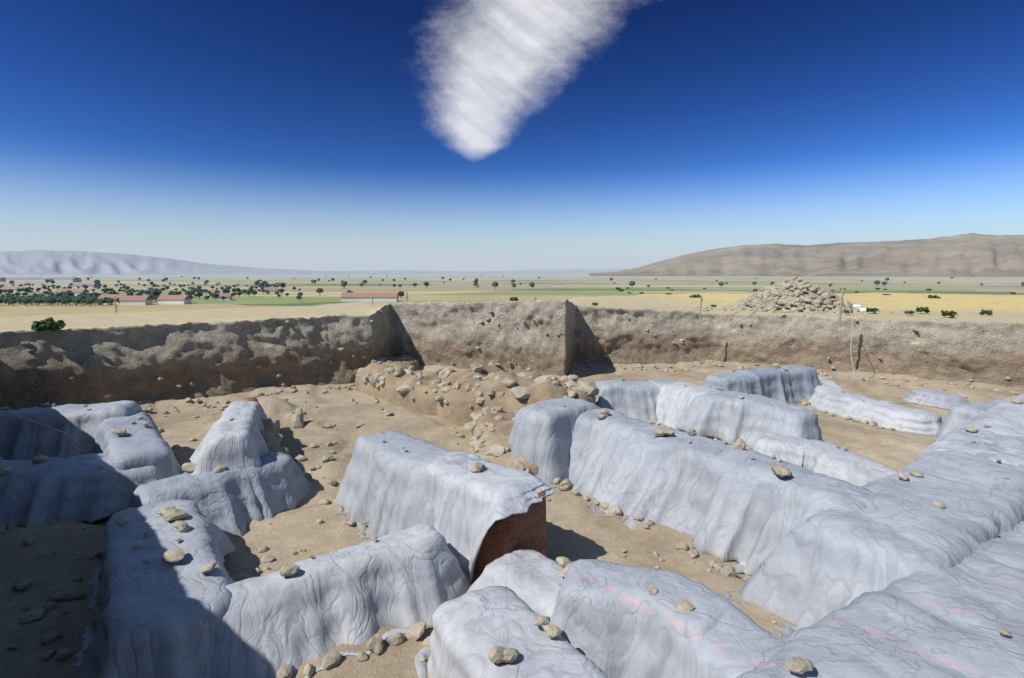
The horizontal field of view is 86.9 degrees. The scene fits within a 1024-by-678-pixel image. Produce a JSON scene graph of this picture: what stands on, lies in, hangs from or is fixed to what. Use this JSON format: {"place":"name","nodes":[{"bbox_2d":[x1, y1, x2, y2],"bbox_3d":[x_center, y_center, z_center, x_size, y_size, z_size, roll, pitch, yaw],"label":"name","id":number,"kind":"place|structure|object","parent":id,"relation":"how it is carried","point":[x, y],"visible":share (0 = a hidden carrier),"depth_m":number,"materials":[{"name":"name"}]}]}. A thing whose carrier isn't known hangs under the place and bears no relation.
{"place":"outdoors","nodes":[
{"label":"outdoors","id":0,"kind":"place"},
{"bbox_2d":[1,286,32,292],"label":"house","id":1,"kind":"structure","parent":0,"point":[14,288],"depth_m":645.31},
{"bbox_2d":[55,288,88,295],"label":"house","id":2,"kind":"structure","parent":0,"point":[76,291],"depth_m":545.86,"materials":[{"name":"red tile"}]},
{"bbox_2d":[72,283,96,287],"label":"house","id":3,"kind":"structure","parent":0,"point":[89,285],"depth_m":833.57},
{"bbox_2d":[119,295,152,304],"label":"house","id":4,"kind":"structure","parent":0,"point":[137,300],"depth_m":387.75,"materials":[{"name":"white paint"}]},
{"bbox_2d":[156,295,191,303],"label":"house","id":5,"kind":"structure","parent":0,"point":[173,299],"depth_m":398.54,"materials":[{"name":"white paint"}]},
{"bbox_2d":[0,250,399,274],"bbox_3d":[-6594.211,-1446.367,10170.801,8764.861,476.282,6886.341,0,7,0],"label":"mountains","id":6,"kind":"structure","parent":0,"point":[39,262],"depth_m":10252.54,"materials":[{"name":"grey stone"}]},
{"bbox_2d":[214,293,232,299],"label":"house","id":7,"kind":"structure","parent":0,"point":[228,296],"depth_m":458.08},
{"bbox_2d":[264,287,277,292],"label":"house","id":8,"kind":"structure","parent":0,"point":[271,289],"depth_m":645.17,"materials":[{"name":"red tile"}]},
{"bbox_2d":[341,292,398,301],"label":"farm building","id":9,"kind":"structure","parent":0,"point":[367,297],"depth_m":435.24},
{"bbox_2d":[0,292,1023,409],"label":"excavation wall","id":10,"kind":"structure","parent":0,"point":[112,357],"depth_m":22.86,"materials":[{"name":"beige soil"}]},
{"bbox_2d":[31,317,65,331],"bbox_3d":[-14.360,-0.463,16.755,0.873,0.441,0.836,0,7,0],"label":"bush","id":11,"kind":"object","parent":10,"relation":"on","point":[49,323],"visible":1,"depth_m":16.58,"materials":[{"name":"green plant"}]},
{"bbox_2d":[509,297,517,300],"bbox_3d":[0.136,-2.627,35.583,0.577,0.320,0.736,-3,7,-22],"label":"bush","id":12,"kind":"object","parent":10,"relation":"on","point":[513,298],"visible":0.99,"depth_m":35.45,"materials":[{"name":"green plant"}]},
{"bbox_2d":[21,309,1010,386],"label":"stones","id":13,"kind":"object","parent":10,"relation":"on","point":[160,378],"visible":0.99,"depth_m":22.28,"materials":[{"name":"beige stone"}]},
{"bbox_2d":[689,294,700,297],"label":"bush","id":14,"kind":"object","parent":10,"relation":"on","point":[696,296],"visible":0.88,"depth_m":46.61,"materials":[{"name":"green plant"}]},
{"bbox_2d":[699,296,702,320],"bbox_3d":[8.714,-1.426,24.897,0.110,1.150,0.087,0,7,0],"label":"wooden post","id":15,"kind":"object","parent":10,"relation":"on","point":[701,299],"visible":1,"depth_m":24.89,"materials":[{"name":"brown wood"}]},
{"bbox_2d":[691,276,906,315],"bbox_3d":[14.751,-2.365,28.558,10.102,1.876,8.379,0,7,0],"label":"stone pile","id":16,"kind":"object","parent":10,"relation":"on","point":[766,299],"depth_m":27.11,"materials":[{"name":"beige stone"}]},
{"bbox_2d":[838,288,844,325],"bbox_3d":[13.524,-1.300,22.192,0.142,1.550,0.095,0,7,0],"label":"wooden post","id":17,"kind":"object","parent":10,"relation":"on","point":[840,310],"visible":1,"depth_m":22.18,"materials":[{"name":"brown wood"}]},
{"bbox_2d":[841,293,854,380],"bbox_3d":[13.444,-0.039,21.542,0.162,3.513,1.636,1,7,9],"label":"hanging rope","id":18,"kind":"object","parent":17,"relation":"hanging from","point":[851,337],"visible":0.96,"depth_m":21.38,"materials":[{"name":"beige fabric"}]},
{"bbox_2d":[853,304,866,311],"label":"sacks","id":19,"kind":"object","parent":10,"relation":"on","point":[856,306],"visible":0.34,"depth_m":27.13,"materials":[{"name":"white fabric"}]},
{"bbox_2d":[866,307,879,312],"bbox_3d":[16.889,-1.353,25.318,0.594,0.258,0.465,-3,8,-23],"label":"bush","id":20,"kind":"object","parent":10,"relation":"on","point":[873,310],"visible":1,"depth_m":25.22,"materials":[{"name":"green plant"}]},
{"bbox_2d":[904,310,914,313],"bbox_3d":[17.917,-1.197,24.334,0.336,0.187,0.429,-6,9,-41],"label":"bush","id":21,"kind":"object","parent":10,"relation":"on","point":[909,312],"visible":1,"depth_m":24.28,"materials":[{"name":"green plant"}]},
{"bbox_2d":[915,307,929,312],"bbox_3d":[19.222,-1.370,25.291,0.539,0.300,0.688,2,7,19],"label":"bush","id":22,"kind":"object","parent":10,"relation":"on","point":[921,309],"visible":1,"depth_m":25.18,"materials":[{"name":"green plant"}]},
{"bbox_2d":[928,295,940,298],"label":"bush","id":23,"kind":"object","parent":10,"relation":"on","point":[934,296],"visible":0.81,"depth_m":49.45,"materials":[{"name":"green plant"}]},
{"bbox_2d":[941,310,957,316],"bbox_3d":[18.571,-1.084,22.971,0.662,0.288,0.518,-5,8,-35],"label":"bush","id":24,"kind":"object","parent":10,"relation":"on","point":[951,313],"visible":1,"depth_m":22.85,"materials":[{"name":"green plant"}]},
{"bbox_2d":[979,309,992,314],"bbox_3d":[20.985,-1.179,23.919,0.450,0.250,0.574,4,8,27],"label":"bush","id":25,"kind":"object","parent":10,"relation":"on","point":[987,312],"visible":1,"depth_m":23.83,"materials":[{"name":"green plant"}]},
{"bbox_2d":[0,360,1023,677],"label":"trench floor","id":26,"kind":"structure","parent":0,"point":[584,528],"depth_m":9.34,"materials":[{"name":"beige soil"}]},
{"bbox_2d":[0,405,61,459],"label":"covered wall","id":27,"kind":"structure","parent":26,"relation":"on","point":[15,436],"depth_m":11.94,"materials":[{"name":"grey fabric"}]},
{"bbox_2d":[0,453,102,520],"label":"protective sheeting","id":28,"kind":"object","parent":26,"relation":"on","point":[26,470],"visible":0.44,"depth_m":9.59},
{"bbox_2d":[2,400,142,459],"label":"covered wall","id":29,"kind":"structure","parent":26,"relation":"on","point":[79,423],"depth_m":12.21,"materials":[{"name":"grey fabric"}]},
{"bbox_2d":[0,409,78,443],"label":"rope","id":30,"kind":"object","parent":29,"relation":"on","point":[41,424],"visible":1,"depth_m":11.33,"materials":[{"name":"pink"}]},
{"bbox_2d":[0,453,164,527],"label":"covered wall","id":31,"kind":"structure","parent":26,"relation":"on","point":[96,492],"depth_m":9.35,"materials":[{"name":"white fabric"}]},
{"bbox_2d":[91,410,182,520],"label":"covered wall","id":32,"kind":"structure","parent":26,"relation":"on","point":[138,445],"depth_m":10.63,"materials":[{"name":"grey fabric"}]},
{"bbox_2d":[72,499,234,677],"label":"covered wall","id":33,"kind":"structure","parent":26,"relation":"on","point":[155,616],"depth_m":6.09,"materials":[{"name":"white fabric"}]},
{"bbox_2d":[126,452,311,537],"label":"covered wall","id":34,"kind":"structure","parent":26,"relation":"on","point":[231,503],"depth_m":9.55,"materials":[{"name":"white fabric"}]},
{"bbox_2d":[237,397,257,401],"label":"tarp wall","id":35,"kind":"structure","parent":26,"relation":"on","point":[249,399],"depth_m":14.81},
{"bbox_2d":[182,401,268,474],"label":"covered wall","id":36,"kind":"structure","parent":35,"relation":"on","point":[238,442],"depth_m":10.15,"materials":[{"name":"grey fabric"}]},
{"bbox_2d":[260,421,279,451],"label":"rubble wall","id":37,"kind":"structure","parent":26,"relation":"on","point":[272,443],"depth_m":12.05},
{"bbox_2d":[263,418,289,455],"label":"stones","id":38,"kind":"object","parent":37,"relation":"attached to","point":[274,423],"visible":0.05,"depth_m":12.68,"materials":[{"name":"beige stone"}]},
{"bbox_2d":[211,523,469,677],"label":"covered wall","id":39,"kind":"structure","parent":26,"relation":"on","point":[270,625],"depth_m":6.52,"materials":[{"name":"white fabric"}]},
{"bbox_2d":[355,356,418,388],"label":"rubble wall","id":40,"kind":"structure","parent":26,"relation":"on","point":[396,360],"depth_m":23.37,"materials":[{"name":"beige stone"}]},
{"bbox_2d":[357,354,417,373],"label":"stones","id":41,"kind":"object","parent":40,"relation":"attached to","point":[408,366],"visible":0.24,"depth_m":22.90,"materials":[{"name":"beige stone"}]},
{"bbox_2d":[358,362,439,415],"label":"rubble wall","id":42,"kind":"structure","parent":26,"relation":"on","point":[424,403],"depth_m":18.32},
{"bbox_2d":[355,359,441,399],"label":"rubble stones","id":43,"kind":"object","parent":42,"relation":"attached to","point":[381,377],"visible":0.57,"depth_m":19.02,"materials":[{"name":"beige stone"}]},
{"bbox_2d":[472,408,538,475],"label":"rubble wall","id":44,"kind":"structure","parent":26,"relation":"on","point":[505,426],"depth_m":12.93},
{"bbox_2d":[464,406,531,473],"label":"rubble stones","id":45,"kind":"object","parent":44,"relation":"attached to","point":[496,450],"visible":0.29,"depth_m":12.48,"materials":[{"name":"beige stone"}]},
{"bbox_2d":[414,586,607,677],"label":"covered wall","id":46,"kind":"structure","parent":26,"relation":"on","point":[471,629],"depth_m":5.52,"materials":[{"name":"white fabric"}]},
{"bbox_2d":[474,491,547,574],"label":"mudbrick wall","id":47,"kind":"structure","parent":26,"relation":"on","point":[510,534],"depth_m":7.65,"materials":[{"name":"brown brick"}]},
{"bbox_2d":[334,431,480,537],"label":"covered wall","id":48,"kind":"structure","parent":47,"relation":"on","point":[388,486],"depth_m":9.36,"materials":[{"name":"white fabric"}]},
{"bbox_2d":[428,452,554,582],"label":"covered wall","id":49,"kind":"structure","parent":47,"relation":"on","point":[470,508],"depth_m":7.87,"materials":[{"name":"white fabric"}]},
{"bbox_2d":[0,363,1023,677],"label":"stones","id":50,"kind":"object","parent":26,"relation":"on","point":[800,665],"visible":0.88,"depth_m":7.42,"materials":[{"name":"beige stone"}]},
{"bbox_2d":[0,360,1023,661],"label":"floor stones","id":51,"kind":"object","parent":26,"relation":"on","point":[48,638],"visible":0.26,"depth_m":8.73,"materials":[{"name":"beige stone"}]},
{"bbox_2d":[437,364,595,425],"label":"rubble wall","id":52,"kind":"structure","parent":26,"relation":"on","point":[457,410],"depth_m":15.96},
{"bbox_2d":[435,363,598,408],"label":"rocks","id":53,"kind":"object","parent":52,"relation":"attached to","point":[587,386],"visible":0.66,"depth_m":15.81,"materials":[{"name":"beige stone"}]},
{"bbox_2d":[467,548,596,636],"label":"covered wall","id":54,"kind":"structure","parent":26,"relation":"on","point":[531,578],"depth_m":6.77,"materials":[{"name":"white fabric"}]},
{"bbox_2d":[508,397,598,487],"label":"covered wall","id":55,"kind":"structure","parent":26,"relation":"on","point":[541,434],"depth_m":11.52,"materials":[{"name":"grey fabric"}]},
{"bbox_2d":[537,398,641,486],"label":"covered wall","id":56,"kind":"structure","parent":26,"relation":"on","point":[590,415],"depth_m":11.72,"materials":[{"name":"grey fabric"}]},
{"bbox_2d":[549,559,733,677],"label":"covered wall","id":57,"kind":"structure","parent":26,"relation":"on","point":[617,609],"depth_m":5.75,"materials":[{"name":"white fabric"}]},
{"bbox_2d":[568,408,731,530],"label":"covered wall","id":58,"kind":"structure","parent":26,"relation":"on","point":[634,470],"depth_m":10.15,"materials":[{"name":"white fabric"}]},
{"bbox_2d":[620,604,783,677],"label":"covered wall","id":59,"kind":"structure","parent":26,"relation":"on","point":[735,642],"depth_m":5.17,"materials":[{"name":"white fabric"}]},
{"bbox_2d":[702,365,820,404],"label":"covered wall","id":60,"kind":"structure","parent":26,"relation":"on","point":[793,384],"depth_m":18.18,"materials":[{"name":"white fabric"}]},
{"bbox_2d":[655,431,873,574],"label":"covered wall","id":61,"kind":"structure","parent":26,"relation":"on","point":[747,512],"depth_m":8.49,"materials":[{"name":"white fabric"}]},
{"bbox_2d":[752,432,897,486],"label":"covered wall","id":62,"kind":"structure","parent":26,"relation":"on","point":[826,458],"depth_m":11.52,"materials":[{"name":"grey fabric"}]},
{"bbox_2d":[726,427,1023,628],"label":"covered wall","id":63,"kind":"structure","parent":26,"relation":"on","point":[813,569],"depth_m":6.93,"materials":[{"name":"white fabric"}]},
{"bbox_2d":[736,542,1023,677],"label":"covered wall","id":64,"kind":"structure","parent":26,"relation":"on","point":[950,622],"depth_m":4.97,"materials":[{"name":"white fabric"}]},
{"bbox_2d":[901,388,973,409],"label":"covered wall","id":65,"kind":"structure","parent":26,"relation":"on","point":[935,398],"depth_m":18.07,"materials":[{"name":"white fabric"}]},
{"bbox_2d":[904,394,1023,465],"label":"covered wall","id":66,"kind":"structure","parent":26,"relation":"on","point":[1006,417],"depth_m":10.84,"materials":[{"name":"grey fabric"}]},
{"bbox_2d":[912,521,1023,580],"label":"covered wall","id":67,"kind":"structure","parent":26,"relation":"on","point":[1010,554],"depth_m":6.39,"materials":[{"name":"white fabric"}]},
{"bbox_2d":[931,398,1006,440],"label":"covered wall","id":68,"kind":"structure","parent":26,"relation":"on","point":[958,415],"depth_m":14.26,"materials":[{"name":"white fabric"}]},
{"bbox_2d":[0,274,1023,316],"bbox_3d":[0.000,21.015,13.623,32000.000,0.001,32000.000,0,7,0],"label":"plain ground","id":69,"kind":"structure","parent":0,"point":[456,288],"depth_m":949.48,"materials":[{"name":"beige soil"}]},
{"bbox_2d":[8,299,16,305],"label":"orchard tree","id":70,"kind":"object","parent":69,"relation":"on","point":[12,301],"visible":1,"depth_m":374.62,"materials":[{"name":"green plant"}]},
{"bbox_2d":[21,299,30,305],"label":"orchard tree","id":71,"kind":"object","parent":69,"relation":"on","point":[26,301],"visible":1,"depth_m":375.87,"materials":[{"name":"green plant"}]},
{"bbox_2d":[32,298,43,305],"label":"orchard tree","id":72,"kind":"object","parent":69,"relation":"on","point":[38,300],"visible":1,"depth_m":375.96,"materials":[{"name":"green plant"}]},
{"bbox_2d":[6,277,81,281],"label":"building","id":73,"kind":"structure","parent":69,"relation":"on","point":[42,279],"depth_m":1401.55,"materials":[{"name":"white"}]},
{"bbox_2d":[46,298,55,305],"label":"orchard tree","id":74,"kind":"object","parent":69,"relation":"on","point":[50,300],"visible":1,"depth_m":374.30,"materials":[{"name":"green plant"}]},
{"bbox_2d":[61,299,69,305],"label":"orchard tree","id":75,"kind":"object","parent":69,"relation":"on","point":[65,301],"visible":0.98,"depth_m":375.42,"materials":[{"name":"green plant"}]},
{"bbox_2d":[71,299,80,305],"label":"orchard tree","id":76,"kind":"object","parent":69,"relation":"on","point":[75,301],"visible":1,"depth_m":374.74,"materials":[{"name":"green plant"}]},
{"bbox_2d":[85,300,93,305],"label":"orchard tree","id":77,"kind":"object","parent":69,"relation":"on","point":[89,302],"visible":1,"depth_m":374.72,"materials":[{"name":"green plant"}]},
{"bbox_2d":[98,299,106,305],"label":"orchard tree","id":78,"kind":"object","parent":69,"relation":"on","point":[102,301],"visible":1,"depth_m":375.91,"materials":[{"name":"green plant"}]},
{"bbox_2d":[107,298,113,304],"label":"orchard tree","id":79,"kind":"object","parent":69,"relation":"on","point":[110,300],"visible":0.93,"depth_m":383.21,"materials":[{"name":"green plant"}]},
{"bbox_2d":[98,294,128,304],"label":"house","id":80,"kind":"structure","parent":69,"relation":"on","point":[102,296],"depth_m":394.06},
{"bbox_2d":[113,295,116,312],"bbox_3d":[-22.000,-1.816,29.987,0.110,1.200,0.087,0,7,0],"label":"wooden post","id":81,"kind":"object","parent":69,"relation":"on","point":[114,298],"visible":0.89,"depth_m":29.95,"materials":[{"name":"brown wood"}]},
{"bbox_2d":[149,289,160,300],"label":"plain tree","id":82,"kind":"object","parent":69,"relation":"on","point":[155,292],"visible":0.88,"depth_m":444.19,"materials":[{"name":"green plant"}]},
{"bbox_2d":[196,292,202,299],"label":"plain tree","id":83,"kind":"object","parent":69,"relation":"on","point":[199,294],"visible":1,"depth_m":471.48,"materials":[{"name":"green plant"}]},
{"bbox_2d":[211,293,219,298],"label":"plain tree","id":84,"kind":"object","parent":69,"relation":"on","point":[215,295],"visible":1,"depth_m":444.98,"materials":[{"name":"green plant"}]},
{"bbox_2d":[316,288,323,292],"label":"plain tree","id":85,"kind":"object","parent":69,"relation":"on","point":[319,290],"visible":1,"depth_m":546.87,"materials":[{"name":"green plant"}]},
{"bbox_2d":[338,268,626,273],"bbox_3d":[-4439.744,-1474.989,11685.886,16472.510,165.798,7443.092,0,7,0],"label":"hills","id":86,"kind":"structure","parent":69,"relation":"on","point":[564,271],"depth_m":14773.99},
{"bbox_2d":[0,0,1023,271],"label":"sky","id":87,"kind":"structure","parent":0,"point":[313,135],"materials":[{"name":"blue"}]},
{"bbox_2d":[445,0,591,151],"bbox_3d":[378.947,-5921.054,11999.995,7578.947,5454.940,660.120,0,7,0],"label":"cloud","id":88,"kind":"structure","parent":0,"point":[504,53],"depth_m":12000.00,"materials":[{"name":"white"}]},
{"bbox_2d":[553,283,564,286],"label":"house","id":89,"kind":"structure","parent":0,"point":[558,284],"depth_m":943.49,"materials":[{"name":"white paint"}]},
{"bbox_2d":[589,233,1023,276],"bbox_3d":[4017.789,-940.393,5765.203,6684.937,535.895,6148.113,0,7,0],"label":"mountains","id":90,"kind":"structure","parent":0,"point":[972,255],"depth_m":5905.85,"materials":[{"name":"beige stone"}]},
{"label":"tarp wall","id":91,"kind":"structure","parent":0},
{"bbox_2d":[808,376,851,413],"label":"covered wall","id":92,"kind":"structure","parent":91,"relation":"on","point":[821,400],"depth_m":18.13,"materials":[{"name":"white fabric"}]},
{"bbox_2d":[809,390,941,435],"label":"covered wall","id":93,"kind":"structure","parent":91,"relation":"on","point":[887,414],"depth_m":15.88,"materials":[{"name":"white fabric"}]},
{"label":"tarp wall","id":94,"kind":"structure","parent":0},
{"bbox_2d":[594,379,677,421],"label":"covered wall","id":95,"kind":"structure","parent":94,"relation":"on","point":[635,399],"depth_m":16.22,"materials":[{"name":"white fabric"}]},
{"bbox_2d":[648,380,738,440],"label":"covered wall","id":96,"kind":"structure","parent":94,"relation":"on","point":[674,400],"depth_m":15.77,"materials":[{"name":"white fabric"}]},
{"bbox_2d":[677,389,822,446],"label":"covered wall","id":97,"kind":"structure","parent":94,"relation":"on","point":[750,419],"depth_m":14.24,"materials":[{"name":"white fabric"}]}
]}

